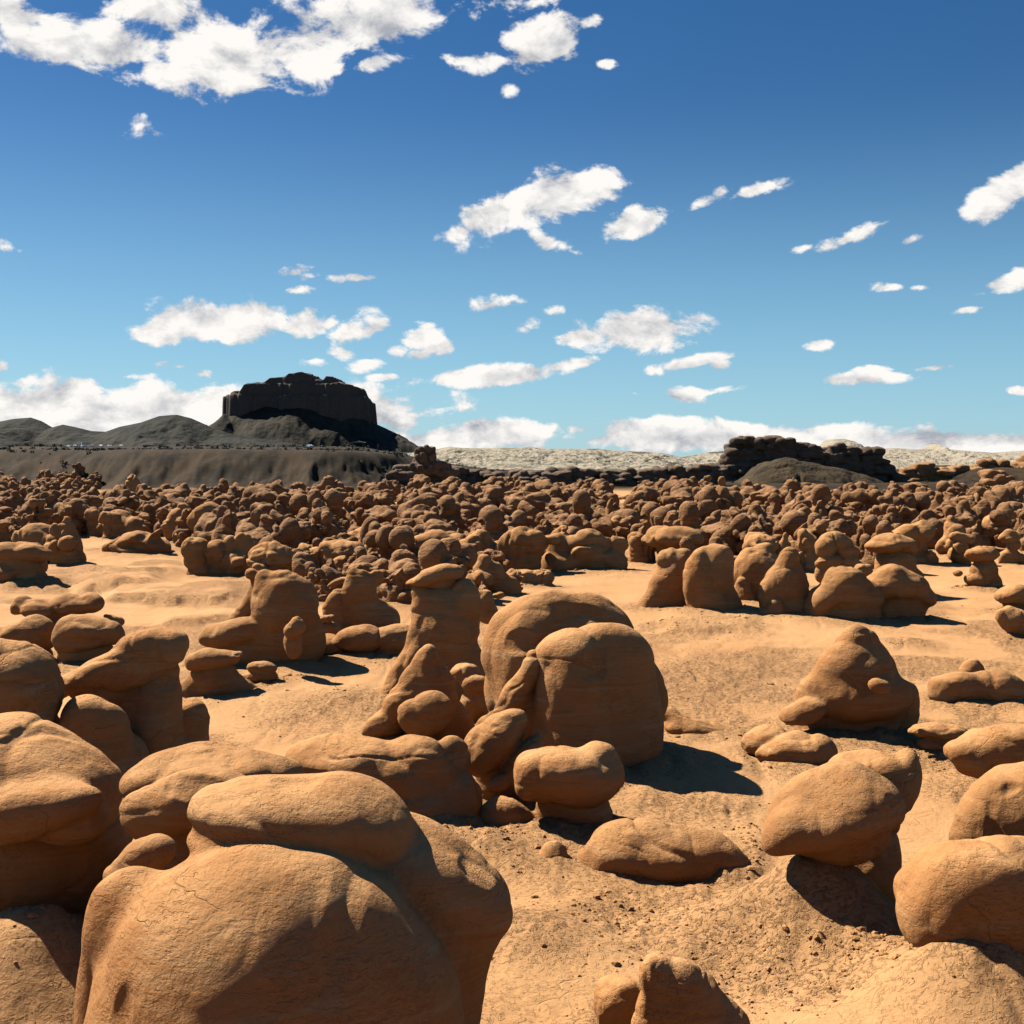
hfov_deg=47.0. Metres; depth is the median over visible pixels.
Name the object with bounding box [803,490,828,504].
hoodoo
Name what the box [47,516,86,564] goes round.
hoodoo
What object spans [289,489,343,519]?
hoodoo
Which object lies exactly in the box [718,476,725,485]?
hoodoo
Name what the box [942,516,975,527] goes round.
hoodoo
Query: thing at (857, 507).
hoodoo
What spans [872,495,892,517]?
hoodoo
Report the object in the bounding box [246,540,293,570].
hoodoo
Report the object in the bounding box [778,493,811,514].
hoodoo
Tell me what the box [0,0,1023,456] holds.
sky
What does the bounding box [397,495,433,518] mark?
hoodoo
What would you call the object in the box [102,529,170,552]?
hoodoo
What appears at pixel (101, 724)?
hoodoo
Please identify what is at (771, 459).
mesa
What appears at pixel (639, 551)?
hoodoo
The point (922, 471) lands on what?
cliff
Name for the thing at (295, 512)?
hoodoo
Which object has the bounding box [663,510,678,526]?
hoodoo
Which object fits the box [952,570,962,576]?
boulder
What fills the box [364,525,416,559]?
hoodoo
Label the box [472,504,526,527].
hoodoo
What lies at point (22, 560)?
hoodoo
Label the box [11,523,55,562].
hoodoo
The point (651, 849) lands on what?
boulder
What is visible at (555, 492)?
hoodoo
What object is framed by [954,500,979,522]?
hoodoo
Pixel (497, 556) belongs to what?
hoodoo
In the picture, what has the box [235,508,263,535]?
hoodoo
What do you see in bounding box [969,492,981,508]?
hoodoo
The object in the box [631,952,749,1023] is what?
boulder
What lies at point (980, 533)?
hoodoo
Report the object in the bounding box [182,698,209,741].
boulder
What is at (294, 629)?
boulder
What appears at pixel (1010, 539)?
hoodoo
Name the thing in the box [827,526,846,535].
hoodoo
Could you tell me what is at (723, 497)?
hoodoo
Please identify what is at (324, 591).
hoodoo
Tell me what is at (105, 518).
hoodoo
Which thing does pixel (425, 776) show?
boulder
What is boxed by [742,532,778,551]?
hoodoo
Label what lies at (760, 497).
hoodoo
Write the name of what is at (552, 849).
boulder
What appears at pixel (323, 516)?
hoodoo
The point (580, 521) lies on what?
hoodoo
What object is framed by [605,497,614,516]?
hoodoo
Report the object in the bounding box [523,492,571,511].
hoodoo
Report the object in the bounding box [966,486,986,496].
hoodoo
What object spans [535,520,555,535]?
hoodoo
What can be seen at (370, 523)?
hoodoo
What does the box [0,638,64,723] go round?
boulder
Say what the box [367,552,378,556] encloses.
hoodoo
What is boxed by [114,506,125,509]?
hoodoo
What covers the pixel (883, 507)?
hoodoo
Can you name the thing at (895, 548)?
hoodoo
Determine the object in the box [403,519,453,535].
hoodoo
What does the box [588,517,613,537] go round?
hoodoo
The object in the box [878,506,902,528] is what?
hoodoo
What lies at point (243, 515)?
hoodoo
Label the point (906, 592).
hoodoo
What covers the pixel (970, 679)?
hoodoo
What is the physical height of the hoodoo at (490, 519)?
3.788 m
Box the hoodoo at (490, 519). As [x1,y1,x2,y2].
[468,505,507,540]
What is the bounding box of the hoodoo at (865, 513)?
[860,508,874,515]
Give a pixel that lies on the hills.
(169, 430)
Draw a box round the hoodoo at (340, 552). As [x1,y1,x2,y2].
[319,539,364,568]
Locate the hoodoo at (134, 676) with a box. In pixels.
[62,627,191,754]
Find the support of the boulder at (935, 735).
on the ground
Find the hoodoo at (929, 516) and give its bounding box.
[911,510,943,548]
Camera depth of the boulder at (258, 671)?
30.03 m
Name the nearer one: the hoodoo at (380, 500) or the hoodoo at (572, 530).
the hoodoo at (572, 530)
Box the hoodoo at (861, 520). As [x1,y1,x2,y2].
[858,514,878,526]
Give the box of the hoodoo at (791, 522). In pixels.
[780,506,811,540]
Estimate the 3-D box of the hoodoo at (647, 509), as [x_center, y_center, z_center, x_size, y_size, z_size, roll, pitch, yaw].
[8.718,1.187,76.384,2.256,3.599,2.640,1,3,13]
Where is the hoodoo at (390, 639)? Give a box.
[324,623,408,654]
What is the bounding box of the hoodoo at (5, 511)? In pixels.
[0,506,14,519]
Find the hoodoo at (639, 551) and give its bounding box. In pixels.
[626,532,656,562]
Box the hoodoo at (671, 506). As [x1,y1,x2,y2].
[665,504,678,512]
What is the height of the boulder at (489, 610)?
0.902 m
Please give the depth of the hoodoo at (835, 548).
49.46 m
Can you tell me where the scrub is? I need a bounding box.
[0,443,1023,482]
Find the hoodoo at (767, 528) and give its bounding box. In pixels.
[755,517,772,535]
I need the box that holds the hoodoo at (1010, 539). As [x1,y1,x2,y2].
[998,529,1023,563]
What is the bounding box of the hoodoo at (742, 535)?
[733,525,765,553]
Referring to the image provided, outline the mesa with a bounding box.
[717,435,907,482]
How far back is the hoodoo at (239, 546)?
60.08 m
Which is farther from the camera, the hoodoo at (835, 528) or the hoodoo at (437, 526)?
the hoodoo at (835, 528)
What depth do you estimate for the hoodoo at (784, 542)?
62.25 m
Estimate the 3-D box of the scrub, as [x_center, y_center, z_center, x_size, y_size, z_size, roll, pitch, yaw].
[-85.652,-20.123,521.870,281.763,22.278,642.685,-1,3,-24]
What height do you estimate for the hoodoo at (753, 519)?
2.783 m
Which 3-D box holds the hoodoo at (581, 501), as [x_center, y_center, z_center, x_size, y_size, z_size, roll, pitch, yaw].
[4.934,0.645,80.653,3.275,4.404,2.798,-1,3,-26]
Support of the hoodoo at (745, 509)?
on the ground
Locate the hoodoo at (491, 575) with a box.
[466,554,521,594]
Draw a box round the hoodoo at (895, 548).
[864,533,923,576]
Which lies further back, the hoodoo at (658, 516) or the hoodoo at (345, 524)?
the hoodoo at (345, 524)
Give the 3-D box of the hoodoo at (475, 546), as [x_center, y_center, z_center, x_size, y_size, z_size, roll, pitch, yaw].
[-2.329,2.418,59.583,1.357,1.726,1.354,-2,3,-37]
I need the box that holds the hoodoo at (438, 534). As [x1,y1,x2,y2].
[414,529,459,547]
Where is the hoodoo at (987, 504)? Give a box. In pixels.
[972,490,1022,520]
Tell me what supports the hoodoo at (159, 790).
on the ground
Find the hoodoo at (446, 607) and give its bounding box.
[379,563,485,699]
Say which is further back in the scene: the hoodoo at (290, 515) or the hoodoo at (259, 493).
the hoodoo at (259, 493)
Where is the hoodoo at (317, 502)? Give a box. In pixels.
[304,498,346,535]
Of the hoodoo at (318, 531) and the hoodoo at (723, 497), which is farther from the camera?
the hoodoo at (723, 497)
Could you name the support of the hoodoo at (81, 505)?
on the ground
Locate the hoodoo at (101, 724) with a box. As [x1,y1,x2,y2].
[58,694,149,774]
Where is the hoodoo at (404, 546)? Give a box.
[400,544,408,550]
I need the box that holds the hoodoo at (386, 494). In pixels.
[376,492,392,505]
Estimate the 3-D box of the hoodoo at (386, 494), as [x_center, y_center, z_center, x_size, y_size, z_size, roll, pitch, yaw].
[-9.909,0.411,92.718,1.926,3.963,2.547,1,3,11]
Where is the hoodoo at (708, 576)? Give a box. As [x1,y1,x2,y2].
[683,543,742,609]
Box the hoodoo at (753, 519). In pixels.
[749,515,766,524]
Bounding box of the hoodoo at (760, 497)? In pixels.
[748,486,784,504]
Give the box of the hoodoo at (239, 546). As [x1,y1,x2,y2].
[221,532,257,573]
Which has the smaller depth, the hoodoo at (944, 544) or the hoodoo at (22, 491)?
the hoodoo at (944, 544)
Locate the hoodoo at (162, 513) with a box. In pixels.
[154,506,171,535]
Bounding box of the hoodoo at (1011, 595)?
[993,584,1023,607]
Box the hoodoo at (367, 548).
[364,545,376,551]
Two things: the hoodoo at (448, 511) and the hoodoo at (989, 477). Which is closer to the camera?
the hoodoo at (448, 511)
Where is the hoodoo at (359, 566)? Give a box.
[351,564,365,569]
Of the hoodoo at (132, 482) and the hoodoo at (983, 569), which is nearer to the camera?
the hoodoo at (983, 569)
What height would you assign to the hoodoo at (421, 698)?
2.571 m
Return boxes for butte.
[209,372,418,453]
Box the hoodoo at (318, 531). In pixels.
[303,524,327,544]
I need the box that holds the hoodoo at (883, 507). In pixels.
[879,503,899,515]
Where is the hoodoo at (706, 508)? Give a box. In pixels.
[691,500,718,521]
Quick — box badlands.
[406,439,1023,469]
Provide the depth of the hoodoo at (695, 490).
121.97 m
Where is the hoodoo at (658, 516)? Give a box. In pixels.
[650,506,670,525]
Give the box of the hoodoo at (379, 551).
[376,547,381,556]
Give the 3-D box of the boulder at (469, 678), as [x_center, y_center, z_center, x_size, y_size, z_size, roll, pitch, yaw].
[-0.888,3.958,25.583,1.007,1.309,0.664,2,3,30]
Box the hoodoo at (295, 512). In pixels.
[274,490,306,515]
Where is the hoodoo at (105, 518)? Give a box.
[98,511,118,538]
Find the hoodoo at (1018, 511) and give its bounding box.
[1016,506,1023,515]
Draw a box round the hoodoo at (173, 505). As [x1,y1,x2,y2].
[163,503,177,508]
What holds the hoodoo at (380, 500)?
on the ground
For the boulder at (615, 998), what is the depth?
12.00 m
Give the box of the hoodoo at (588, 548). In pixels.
[541,528,628,569]
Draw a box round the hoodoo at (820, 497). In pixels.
[810,484,843,518]
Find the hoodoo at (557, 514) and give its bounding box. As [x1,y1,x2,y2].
[547,509,568,519]
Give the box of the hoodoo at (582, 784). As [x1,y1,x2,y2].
[479,741,624,825]
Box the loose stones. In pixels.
[2,568,1023,1023]
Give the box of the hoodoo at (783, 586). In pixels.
[757,547,808,614]
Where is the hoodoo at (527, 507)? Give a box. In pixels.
[517,494,539,528]
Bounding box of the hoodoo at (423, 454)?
[414,444,436,470]
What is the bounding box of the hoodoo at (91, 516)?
[84,508,102,535]
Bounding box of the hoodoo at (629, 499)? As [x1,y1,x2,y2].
[619,485,659,508]
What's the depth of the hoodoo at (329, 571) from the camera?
46.93 m
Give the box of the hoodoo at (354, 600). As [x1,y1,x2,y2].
[322,567,399,630]
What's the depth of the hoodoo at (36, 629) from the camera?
34.49 m
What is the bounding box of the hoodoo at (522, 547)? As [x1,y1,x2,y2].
[497,526,559,569]
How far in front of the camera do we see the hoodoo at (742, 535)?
69.88 m
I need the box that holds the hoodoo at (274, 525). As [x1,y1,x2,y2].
[243,509,299,548]
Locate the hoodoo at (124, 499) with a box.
[102,489,139,510]
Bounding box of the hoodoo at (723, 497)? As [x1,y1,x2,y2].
[698,486,742,509]
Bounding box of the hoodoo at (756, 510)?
[747,504,774,526]
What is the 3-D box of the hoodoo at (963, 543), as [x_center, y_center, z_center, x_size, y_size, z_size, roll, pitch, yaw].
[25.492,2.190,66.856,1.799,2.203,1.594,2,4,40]
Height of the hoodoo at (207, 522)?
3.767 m
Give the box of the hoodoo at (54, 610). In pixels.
[10,592,124,626]
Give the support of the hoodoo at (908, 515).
on the ground
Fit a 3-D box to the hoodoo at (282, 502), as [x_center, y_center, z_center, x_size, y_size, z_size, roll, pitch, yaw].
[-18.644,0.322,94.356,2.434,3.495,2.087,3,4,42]
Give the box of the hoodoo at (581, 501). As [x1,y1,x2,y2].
[569,489,593,521]
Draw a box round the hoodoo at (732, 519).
[700,506,751,554]
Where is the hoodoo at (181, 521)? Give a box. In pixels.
[169,508,193,542]
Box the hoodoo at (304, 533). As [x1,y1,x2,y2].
[294,524,310,548]
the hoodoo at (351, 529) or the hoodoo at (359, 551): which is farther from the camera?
the hoodoo at (351, 529)
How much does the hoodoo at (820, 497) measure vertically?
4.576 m
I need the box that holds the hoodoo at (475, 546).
[460,542,477,550]
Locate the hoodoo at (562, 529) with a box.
[545,525,568,552]
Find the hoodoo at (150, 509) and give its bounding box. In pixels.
[143,504,156,532]
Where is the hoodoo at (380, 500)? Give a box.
[364,496,396,522]
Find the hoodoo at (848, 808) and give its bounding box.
[761,748,921,902]
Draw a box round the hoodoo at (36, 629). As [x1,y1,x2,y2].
[0,614,53,656]
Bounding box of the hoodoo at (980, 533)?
[966,520,994,545]
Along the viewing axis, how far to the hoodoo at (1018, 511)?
80.34 m
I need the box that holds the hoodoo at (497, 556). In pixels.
[491,550,507,571]
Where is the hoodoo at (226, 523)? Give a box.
[197,509,239,541]
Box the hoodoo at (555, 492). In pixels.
[548,486,565,501]
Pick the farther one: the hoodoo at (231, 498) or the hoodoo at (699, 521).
the hoodoo at (231, 498)
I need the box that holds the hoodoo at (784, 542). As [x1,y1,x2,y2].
[776,532,790,555]
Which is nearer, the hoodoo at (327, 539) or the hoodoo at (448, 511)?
the hoodoo at (327, 539)
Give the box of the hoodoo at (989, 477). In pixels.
[977,469,1014,485]
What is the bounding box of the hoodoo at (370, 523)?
[360,516,394,544]
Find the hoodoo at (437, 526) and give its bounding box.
[419,524,445,534]
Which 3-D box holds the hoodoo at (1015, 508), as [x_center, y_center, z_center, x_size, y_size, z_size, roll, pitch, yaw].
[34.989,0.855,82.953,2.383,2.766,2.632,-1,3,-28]
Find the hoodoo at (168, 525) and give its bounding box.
[161,503,189,539]
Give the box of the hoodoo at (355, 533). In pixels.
[347,526,361,541]
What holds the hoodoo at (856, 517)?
on the ground
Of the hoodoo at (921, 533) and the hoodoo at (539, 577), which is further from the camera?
the hoodoo at (921, 533)
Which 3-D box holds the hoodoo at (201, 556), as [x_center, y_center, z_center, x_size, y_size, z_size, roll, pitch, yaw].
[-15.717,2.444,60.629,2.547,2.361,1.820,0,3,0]
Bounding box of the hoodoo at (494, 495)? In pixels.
[483,487,506,507]
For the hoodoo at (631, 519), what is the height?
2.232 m
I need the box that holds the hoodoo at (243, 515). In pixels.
[236,511,249,520]
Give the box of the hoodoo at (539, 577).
[519,569,554,585]
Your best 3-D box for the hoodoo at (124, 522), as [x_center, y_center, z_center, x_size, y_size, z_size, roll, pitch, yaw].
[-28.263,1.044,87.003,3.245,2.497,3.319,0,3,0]
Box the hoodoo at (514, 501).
[506,496,524,510]
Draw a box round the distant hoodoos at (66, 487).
[0,462,1023,589]
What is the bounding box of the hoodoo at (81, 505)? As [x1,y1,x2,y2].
[68,495,98,533]
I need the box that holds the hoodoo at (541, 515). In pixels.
[534,511,548,528]
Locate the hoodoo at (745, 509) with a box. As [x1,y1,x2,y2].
[741,504,762,512]
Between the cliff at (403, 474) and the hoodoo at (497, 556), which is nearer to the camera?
the hoodoo at (497, 556)
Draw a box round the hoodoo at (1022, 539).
[1019,526,1023,550]
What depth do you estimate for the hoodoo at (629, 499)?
122.93 m
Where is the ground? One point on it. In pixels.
(530, 980)
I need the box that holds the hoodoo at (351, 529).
[347,527,358,532]
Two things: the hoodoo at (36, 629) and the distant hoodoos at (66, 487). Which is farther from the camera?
the distant hoodoos at (66, 487)
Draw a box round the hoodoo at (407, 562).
[377,549,421,598]
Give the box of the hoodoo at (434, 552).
[418,537,477,578]
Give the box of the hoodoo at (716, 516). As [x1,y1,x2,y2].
[701,510,721,545]
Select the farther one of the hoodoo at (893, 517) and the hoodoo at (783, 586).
the hoodoo at (893, 517)
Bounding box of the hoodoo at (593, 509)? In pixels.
[591,505,604,512]
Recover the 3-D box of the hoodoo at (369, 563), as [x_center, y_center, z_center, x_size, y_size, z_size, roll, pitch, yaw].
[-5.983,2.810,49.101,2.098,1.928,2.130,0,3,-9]
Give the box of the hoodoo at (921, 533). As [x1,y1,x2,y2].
[892,520,938,563]
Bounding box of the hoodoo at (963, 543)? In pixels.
[947,531,978,564]
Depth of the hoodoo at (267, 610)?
32.22 m
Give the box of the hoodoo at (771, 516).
[766,512,778,520]
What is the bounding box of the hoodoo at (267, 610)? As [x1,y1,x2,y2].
[198,568,325,663]
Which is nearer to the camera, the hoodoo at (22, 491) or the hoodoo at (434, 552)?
the hoodoo at (434, 552)
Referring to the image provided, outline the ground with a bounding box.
[0,446,1023,1023]
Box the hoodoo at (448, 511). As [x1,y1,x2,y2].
[437,495,467,530]
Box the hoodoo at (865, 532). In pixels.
[850,515,877,556]
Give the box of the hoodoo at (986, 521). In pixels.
[982,515,1012,526]
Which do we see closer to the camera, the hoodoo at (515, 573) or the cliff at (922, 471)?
the hoodoo at (515, 573)
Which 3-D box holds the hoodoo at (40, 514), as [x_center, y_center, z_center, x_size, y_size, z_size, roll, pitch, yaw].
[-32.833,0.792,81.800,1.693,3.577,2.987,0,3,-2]
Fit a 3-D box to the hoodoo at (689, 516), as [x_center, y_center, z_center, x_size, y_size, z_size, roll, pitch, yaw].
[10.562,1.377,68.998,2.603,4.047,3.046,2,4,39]
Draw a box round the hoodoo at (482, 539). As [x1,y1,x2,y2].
[459,529,497,551]
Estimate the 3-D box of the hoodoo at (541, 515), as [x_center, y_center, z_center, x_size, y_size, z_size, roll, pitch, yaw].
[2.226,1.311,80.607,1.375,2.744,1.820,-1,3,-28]
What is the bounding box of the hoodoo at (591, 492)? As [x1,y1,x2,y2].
[587,489,607,500]
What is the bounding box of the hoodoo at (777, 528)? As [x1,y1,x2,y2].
[769,521,788,536]
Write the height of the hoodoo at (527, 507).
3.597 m
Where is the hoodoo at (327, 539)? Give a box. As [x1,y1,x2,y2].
[322,537,334,541]
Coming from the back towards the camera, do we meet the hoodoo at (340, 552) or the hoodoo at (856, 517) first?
the hoodoo at (856, 517)
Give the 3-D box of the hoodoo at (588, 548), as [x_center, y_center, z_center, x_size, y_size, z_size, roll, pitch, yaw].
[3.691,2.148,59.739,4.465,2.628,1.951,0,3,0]
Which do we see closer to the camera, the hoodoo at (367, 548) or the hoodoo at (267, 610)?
the hoodoo at (267, 610)
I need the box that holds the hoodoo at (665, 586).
[635,547,691,607]
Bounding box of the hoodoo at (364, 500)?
[347,492,375,524]
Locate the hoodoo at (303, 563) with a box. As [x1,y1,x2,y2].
[292,549,325,576]
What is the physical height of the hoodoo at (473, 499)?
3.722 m
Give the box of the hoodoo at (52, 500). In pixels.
[39,492,62,512]
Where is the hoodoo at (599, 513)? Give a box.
[592,508,605,519]
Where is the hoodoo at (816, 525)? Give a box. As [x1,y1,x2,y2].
[789,512,828,557]
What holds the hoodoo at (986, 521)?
on the ground
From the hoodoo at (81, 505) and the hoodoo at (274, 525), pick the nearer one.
the hoodoo at (274, 525)
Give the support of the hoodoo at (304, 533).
on the ground
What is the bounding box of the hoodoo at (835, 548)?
[814,531,863,582]
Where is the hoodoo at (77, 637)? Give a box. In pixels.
[51,614,124,661]
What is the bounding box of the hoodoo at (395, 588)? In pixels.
[379,568,412,602]
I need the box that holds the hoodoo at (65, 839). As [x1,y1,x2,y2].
[0,712,131,915]
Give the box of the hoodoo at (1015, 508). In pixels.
[1010,504,1017,513]
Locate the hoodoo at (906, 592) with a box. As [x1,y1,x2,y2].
[867,564,936,617]
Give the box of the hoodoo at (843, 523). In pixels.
[825,510,856,537]
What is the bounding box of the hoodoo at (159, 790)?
[119,741,303,869]
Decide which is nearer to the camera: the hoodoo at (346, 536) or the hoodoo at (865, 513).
the hoodoo at (346, 536)
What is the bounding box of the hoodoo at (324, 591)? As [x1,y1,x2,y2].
[316,579,333,601]
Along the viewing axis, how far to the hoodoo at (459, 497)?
91.82 m
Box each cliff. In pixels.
[382,458,460,486]
[452,464,727,486]
[898,455,1023,481]
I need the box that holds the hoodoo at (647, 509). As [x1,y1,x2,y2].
[628,503,656,545]
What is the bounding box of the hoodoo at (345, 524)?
[334,515,349,529]
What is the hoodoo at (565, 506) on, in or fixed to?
on the ground
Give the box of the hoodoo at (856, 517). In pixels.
[846,513,861,521]
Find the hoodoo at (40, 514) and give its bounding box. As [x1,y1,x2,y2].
[25,498,53,524]
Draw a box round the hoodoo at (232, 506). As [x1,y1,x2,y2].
[227,501,235,512]
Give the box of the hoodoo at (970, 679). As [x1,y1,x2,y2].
[927,659,1023,702]
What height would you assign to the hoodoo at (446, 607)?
4.035 m
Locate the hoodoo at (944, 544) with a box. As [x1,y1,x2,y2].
[935,515,965,553]
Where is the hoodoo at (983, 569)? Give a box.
[964,546,1002,586]
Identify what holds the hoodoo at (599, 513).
on the ground
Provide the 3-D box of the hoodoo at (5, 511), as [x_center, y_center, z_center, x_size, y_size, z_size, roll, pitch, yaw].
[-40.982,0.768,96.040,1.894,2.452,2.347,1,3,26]
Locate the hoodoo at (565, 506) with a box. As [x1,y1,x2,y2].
[548,501,572,514]
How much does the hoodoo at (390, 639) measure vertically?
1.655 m
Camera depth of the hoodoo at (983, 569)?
52.74 m
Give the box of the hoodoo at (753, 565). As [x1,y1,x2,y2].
[734,542,778,599]
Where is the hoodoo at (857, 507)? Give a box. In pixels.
[847,502,866,513]
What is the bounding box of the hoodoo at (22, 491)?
[19,485,34,498]
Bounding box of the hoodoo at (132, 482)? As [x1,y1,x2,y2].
[125,474,141,492]
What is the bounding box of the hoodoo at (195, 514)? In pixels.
[187,502,219,536]
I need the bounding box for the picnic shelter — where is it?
[350,441,365,448]
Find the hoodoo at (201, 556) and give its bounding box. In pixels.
[181,537,224,574]
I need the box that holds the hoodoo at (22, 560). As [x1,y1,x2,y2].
[0,541,53,581]
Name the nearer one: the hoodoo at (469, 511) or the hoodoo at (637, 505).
the hoodoo at (469, 511)
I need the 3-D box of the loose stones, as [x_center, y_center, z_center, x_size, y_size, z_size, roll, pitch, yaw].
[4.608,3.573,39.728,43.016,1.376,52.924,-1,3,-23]
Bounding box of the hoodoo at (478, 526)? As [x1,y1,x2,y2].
[466,523,480,535]
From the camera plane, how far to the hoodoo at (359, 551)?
51.29 m
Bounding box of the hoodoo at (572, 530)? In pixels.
[550,526,579,534]
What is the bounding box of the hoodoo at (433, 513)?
[414,506,441,524]
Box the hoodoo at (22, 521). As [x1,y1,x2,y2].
[9,513,28,531]
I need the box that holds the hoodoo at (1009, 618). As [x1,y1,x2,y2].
[995,605,1023,634]
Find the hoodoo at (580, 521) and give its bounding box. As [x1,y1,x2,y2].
[542,513,590,529]
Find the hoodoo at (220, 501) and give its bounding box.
[212,497,228,507]
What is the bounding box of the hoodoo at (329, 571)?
[307,558,345,590]
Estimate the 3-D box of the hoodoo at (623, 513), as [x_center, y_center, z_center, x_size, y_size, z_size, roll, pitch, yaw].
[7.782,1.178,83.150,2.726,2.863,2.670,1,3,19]
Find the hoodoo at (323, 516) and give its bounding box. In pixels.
[312,506,337,536]
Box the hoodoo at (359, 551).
[342,546,366,570]
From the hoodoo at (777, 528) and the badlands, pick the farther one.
the badlands
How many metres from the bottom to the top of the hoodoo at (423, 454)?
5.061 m
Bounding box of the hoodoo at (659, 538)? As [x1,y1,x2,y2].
[641,525,703,562]
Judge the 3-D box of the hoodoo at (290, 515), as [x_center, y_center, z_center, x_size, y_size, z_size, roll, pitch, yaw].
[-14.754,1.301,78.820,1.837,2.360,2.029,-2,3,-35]
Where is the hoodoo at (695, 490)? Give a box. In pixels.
[692,486,715,500]
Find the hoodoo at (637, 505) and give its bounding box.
[627,501,658,520]
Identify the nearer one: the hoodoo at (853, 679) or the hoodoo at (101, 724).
the hoodoo at (101, 724)
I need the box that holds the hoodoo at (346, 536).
[330,533,357,541]
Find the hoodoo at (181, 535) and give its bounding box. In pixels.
[174,529,189,546]
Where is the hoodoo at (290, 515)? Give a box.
[284,514,295,519]
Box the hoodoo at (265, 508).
[250,502,275,514]
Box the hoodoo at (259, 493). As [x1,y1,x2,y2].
[242,484,277,505]
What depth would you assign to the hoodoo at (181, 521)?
79.57 m
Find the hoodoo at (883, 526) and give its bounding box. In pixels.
[861,520,900,568]
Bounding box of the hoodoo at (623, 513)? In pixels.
[607,509,639,522]
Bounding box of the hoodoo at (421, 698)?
[361,644,474,738]
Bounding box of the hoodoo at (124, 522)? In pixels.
[109,509,151,537]
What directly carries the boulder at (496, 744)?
on the ground
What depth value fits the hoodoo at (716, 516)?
74.45 m
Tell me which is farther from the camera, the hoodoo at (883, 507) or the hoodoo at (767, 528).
the hoodoo at (883, 507)
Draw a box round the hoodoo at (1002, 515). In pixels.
[989,502,1022,547]
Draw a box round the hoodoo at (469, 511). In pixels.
[460,501,481,526]
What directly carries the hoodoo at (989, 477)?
on the ground
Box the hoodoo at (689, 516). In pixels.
[673,501,706,546]
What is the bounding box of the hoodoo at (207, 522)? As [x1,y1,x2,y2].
[193,505,236,536]
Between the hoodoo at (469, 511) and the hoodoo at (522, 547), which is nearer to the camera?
the hoodoo at (522, 547)
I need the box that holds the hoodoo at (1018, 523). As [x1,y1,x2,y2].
[1012,511,1023,530]
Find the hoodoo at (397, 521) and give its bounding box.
[391,517,415,527]
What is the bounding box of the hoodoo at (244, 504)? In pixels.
[239,498,250,511]
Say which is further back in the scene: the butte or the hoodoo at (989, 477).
the butte
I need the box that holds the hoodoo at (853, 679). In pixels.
[779,624,919,731]
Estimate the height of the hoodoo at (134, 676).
3.642 m
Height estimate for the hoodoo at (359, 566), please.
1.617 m
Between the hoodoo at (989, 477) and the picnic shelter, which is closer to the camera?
the hoodoo at (989, 477)
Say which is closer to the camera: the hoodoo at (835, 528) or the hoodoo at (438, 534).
the hoodoo at (438, 534)
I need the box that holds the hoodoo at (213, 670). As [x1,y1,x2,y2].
[180,648,256,697]
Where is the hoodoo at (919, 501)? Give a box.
[892,492,930,513]
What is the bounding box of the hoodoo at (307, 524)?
[298,521,311,531]
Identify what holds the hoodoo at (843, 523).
on the ground
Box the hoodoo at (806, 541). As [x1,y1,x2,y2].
[797,528,817,570]
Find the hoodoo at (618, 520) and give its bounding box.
[611,515,628,535]
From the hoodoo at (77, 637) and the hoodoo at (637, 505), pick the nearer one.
the hoodoo at (77, 637)
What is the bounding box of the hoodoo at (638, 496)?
[633,491,646,500]
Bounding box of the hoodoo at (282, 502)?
[275,494,291,515]
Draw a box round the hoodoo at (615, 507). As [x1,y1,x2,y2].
[605,503,619,510]
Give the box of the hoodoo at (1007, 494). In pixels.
[993,486,1023,502]
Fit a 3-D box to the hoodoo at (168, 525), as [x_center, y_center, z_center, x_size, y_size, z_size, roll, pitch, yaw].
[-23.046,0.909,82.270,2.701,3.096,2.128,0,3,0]
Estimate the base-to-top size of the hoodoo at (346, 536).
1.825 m
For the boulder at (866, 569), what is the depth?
45.40 m
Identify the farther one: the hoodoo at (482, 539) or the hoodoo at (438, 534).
the hoodoo at (438, 534)
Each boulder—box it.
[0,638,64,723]
[73,771,512,1023]
[103,833,176,878]
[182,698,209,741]
[242,661,277,682]
[283,616,305,658]
[285,733,482,816]
[320,614,338,634]
[450,663,488,723]
[464,708,543,799]
[475,589,667,767]
[479,589,504,623]
[539,840,567,857]
[577,818,749,882]
[593,974,640,1023]
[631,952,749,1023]
[664,707,732,733]
[741,724,837,763]
[854,564,872,576]
[893,835,1023,951]
[908,722,967,749]
[943,723,1023,778]
[949,761,1023,839]
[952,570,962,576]
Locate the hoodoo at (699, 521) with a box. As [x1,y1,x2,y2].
[697,518,702,528]
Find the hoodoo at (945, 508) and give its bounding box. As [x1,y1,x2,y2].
[935,500,956,519]
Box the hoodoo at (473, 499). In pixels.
[460,490,492,507]
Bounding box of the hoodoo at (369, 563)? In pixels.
[345,555,388,577]
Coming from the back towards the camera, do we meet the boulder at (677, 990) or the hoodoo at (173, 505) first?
the hoodoo at (173, 505)
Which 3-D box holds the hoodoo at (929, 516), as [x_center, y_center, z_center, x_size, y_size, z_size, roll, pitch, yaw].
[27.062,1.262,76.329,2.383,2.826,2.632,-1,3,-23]
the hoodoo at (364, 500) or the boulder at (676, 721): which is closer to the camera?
the boulder at (676, 721)
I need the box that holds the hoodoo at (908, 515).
[896,505,918,523]
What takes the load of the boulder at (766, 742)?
on the ground
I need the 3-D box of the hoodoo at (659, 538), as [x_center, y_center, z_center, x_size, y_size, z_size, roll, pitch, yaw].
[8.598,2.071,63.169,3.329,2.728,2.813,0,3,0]
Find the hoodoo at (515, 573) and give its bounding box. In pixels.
[506,568,524,589]
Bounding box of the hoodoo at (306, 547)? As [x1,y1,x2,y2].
[298,543,318,552]
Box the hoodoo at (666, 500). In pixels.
[657,495,686,506]
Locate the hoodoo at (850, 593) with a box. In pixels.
[803,566,884,619]
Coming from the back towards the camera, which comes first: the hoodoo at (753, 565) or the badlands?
the badlands
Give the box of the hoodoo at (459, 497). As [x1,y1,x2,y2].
[453,492,470,510]
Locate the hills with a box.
[0,415,301,446]
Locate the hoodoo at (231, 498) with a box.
[224,494,236,501]
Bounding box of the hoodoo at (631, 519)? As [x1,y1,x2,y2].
[624,515,635,541]

